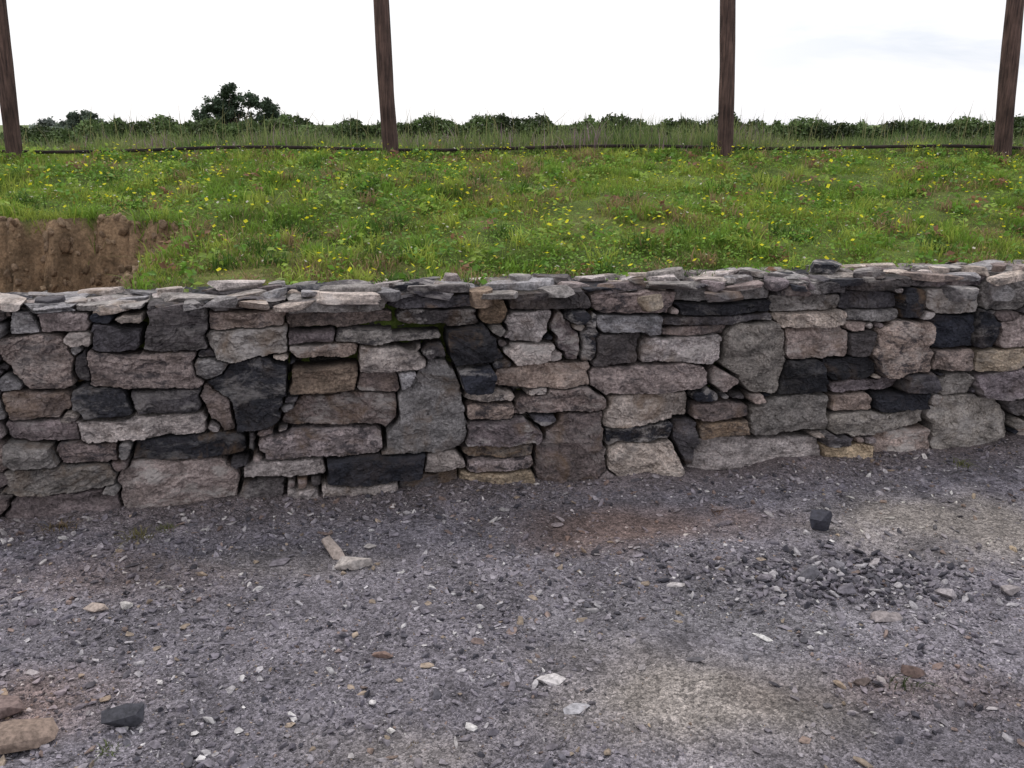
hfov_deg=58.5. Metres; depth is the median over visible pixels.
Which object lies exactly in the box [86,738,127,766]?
dry weed
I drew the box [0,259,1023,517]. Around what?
dry stone wall
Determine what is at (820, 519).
loose rock
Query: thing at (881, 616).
loose rock
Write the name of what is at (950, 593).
loose rock
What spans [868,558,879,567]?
loose rock
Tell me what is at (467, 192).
yellow wildflowers
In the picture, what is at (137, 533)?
dry weed
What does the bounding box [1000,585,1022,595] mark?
loose rock
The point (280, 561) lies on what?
loose rock
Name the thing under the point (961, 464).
dry weed
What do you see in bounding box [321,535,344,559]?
loose rock
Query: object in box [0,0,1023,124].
sky
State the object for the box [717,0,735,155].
wooden pole
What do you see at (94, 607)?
loose rock
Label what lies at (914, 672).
loose rock
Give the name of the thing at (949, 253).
broadleaf weeds
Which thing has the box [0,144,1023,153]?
fence rail
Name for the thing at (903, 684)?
dry weed
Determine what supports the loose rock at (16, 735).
on the gravel ground at (670, 692)
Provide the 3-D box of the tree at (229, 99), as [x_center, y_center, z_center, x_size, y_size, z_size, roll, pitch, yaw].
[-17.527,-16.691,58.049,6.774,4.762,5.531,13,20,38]
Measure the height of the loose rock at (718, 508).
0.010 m
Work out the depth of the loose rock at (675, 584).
3.31 m
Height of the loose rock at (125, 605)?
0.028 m
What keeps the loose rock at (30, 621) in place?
on the gravel ground at (670, 692)
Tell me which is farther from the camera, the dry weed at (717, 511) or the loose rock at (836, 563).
the dry weed at (717, 511)
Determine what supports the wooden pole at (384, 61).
on the grass bank
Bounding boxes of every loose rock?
[0,695,25,719]
[0,717,58,754]
[24,618,39,625]
[83,602,107,611]
[101,703,143,726]
[120,601,132,609]
[269,557,290,565]
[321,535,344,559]
[334,556,372,569]
[364,543,377,547]
[372,651,392,658]
[536,673,565,685]
[563,703,590,713]
[667,582,684,587]
[711,506,723,510]
[756,574,771,581]
[799,565,819,581]
[809,509,832,530]
[828,559,844,568]
[837,582,856,594]
[852,677,870,686]
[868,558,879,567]
[870,610,902,621]
[901,664,924,678]
[934,588,956,599]
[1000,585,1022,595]
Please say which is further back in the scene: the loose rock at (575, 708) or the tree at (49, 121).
the tree at (49, 121)
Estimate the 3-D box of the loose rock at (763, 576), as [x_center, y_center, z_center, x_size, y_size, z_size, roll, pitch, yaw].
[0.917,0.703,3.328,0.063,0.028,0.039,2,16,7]
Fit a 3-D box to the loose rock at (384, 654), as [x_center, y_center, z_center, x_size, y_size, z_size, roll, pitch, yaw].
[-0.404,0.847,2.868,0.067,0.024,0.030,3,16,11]
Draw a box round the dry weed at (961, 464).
[942,456,976,467]
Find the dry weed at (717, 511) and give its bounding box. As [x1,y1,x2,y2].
[711,504,727,517]
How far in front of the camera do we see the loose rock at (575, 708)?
2.59 m
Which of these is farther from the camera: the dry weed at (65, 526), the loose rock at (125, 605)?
the dry weed at (65, 526)
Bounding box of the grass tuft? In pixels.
[0,197,194,277]
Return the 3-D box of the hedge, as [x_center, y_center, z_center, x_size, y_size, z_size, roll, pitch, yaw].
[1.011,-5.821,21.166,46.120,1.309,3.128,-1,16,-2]
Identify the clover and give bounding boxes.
[0,145,1023,289]
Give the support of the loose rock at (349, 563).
on the gravel ground at (670, 692)
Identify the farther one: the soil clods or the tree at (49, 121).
the tree at (49, 121)
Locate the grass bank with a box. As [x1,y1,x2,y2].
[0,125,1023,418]
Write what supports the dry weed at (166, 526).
on the gravel ground at (670, 692)
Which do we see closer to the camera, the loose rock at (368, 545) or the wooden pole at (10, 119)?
the loose rock at (368, 545)
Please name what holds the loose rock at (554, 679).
on the gravel ground at (670, 692)
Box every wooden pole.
[0,0,22,158]
[373,0,398,157]
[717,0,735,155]
[993,0,1023,156]
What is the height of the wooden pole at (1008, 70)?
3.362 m
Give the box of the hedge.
[0,109,1023,148]
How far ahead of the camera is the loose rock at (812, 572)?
3.33 m
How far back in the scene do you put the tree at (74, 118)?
123.36 m
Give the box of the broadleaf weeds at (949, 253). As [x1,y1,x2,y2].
[0,141,1023,291]
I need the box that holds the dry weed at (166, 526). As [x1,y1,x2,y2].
[154,523,187,533]
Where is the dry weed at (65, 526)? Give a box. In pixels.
[38,515,86,535]
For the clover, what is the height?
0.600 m
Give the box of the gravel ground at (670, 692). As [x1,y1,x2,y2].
[0,430,1023,767]
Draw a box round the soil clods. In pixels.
[0,213,177,291]
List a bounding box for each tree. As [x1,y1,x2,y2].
[29,116,57,129]
[47,109,107,145]
[191,82,287,125]
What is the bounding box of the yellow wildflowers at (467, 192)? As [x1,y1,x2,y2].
[0,140,1021,281]
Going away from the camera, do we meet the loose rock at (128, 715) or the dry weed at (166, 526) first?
the loose rock at (128, 715)
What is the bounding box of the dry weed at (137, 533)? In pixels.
[110,525,158,558]
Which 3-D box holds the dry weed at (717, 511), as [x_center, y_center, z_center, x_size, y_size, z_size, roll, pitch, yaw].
[0.883,0.546,3.938,0.094,0.032,0.138,12,20,36]
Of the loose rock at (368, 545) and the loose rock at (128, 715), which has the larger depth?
the loose rock at (368, 545)
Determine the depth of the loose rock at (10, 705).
2.58 m
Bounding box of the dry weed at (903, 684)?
[889,673,950,693]
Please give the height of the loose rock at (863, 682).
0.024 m

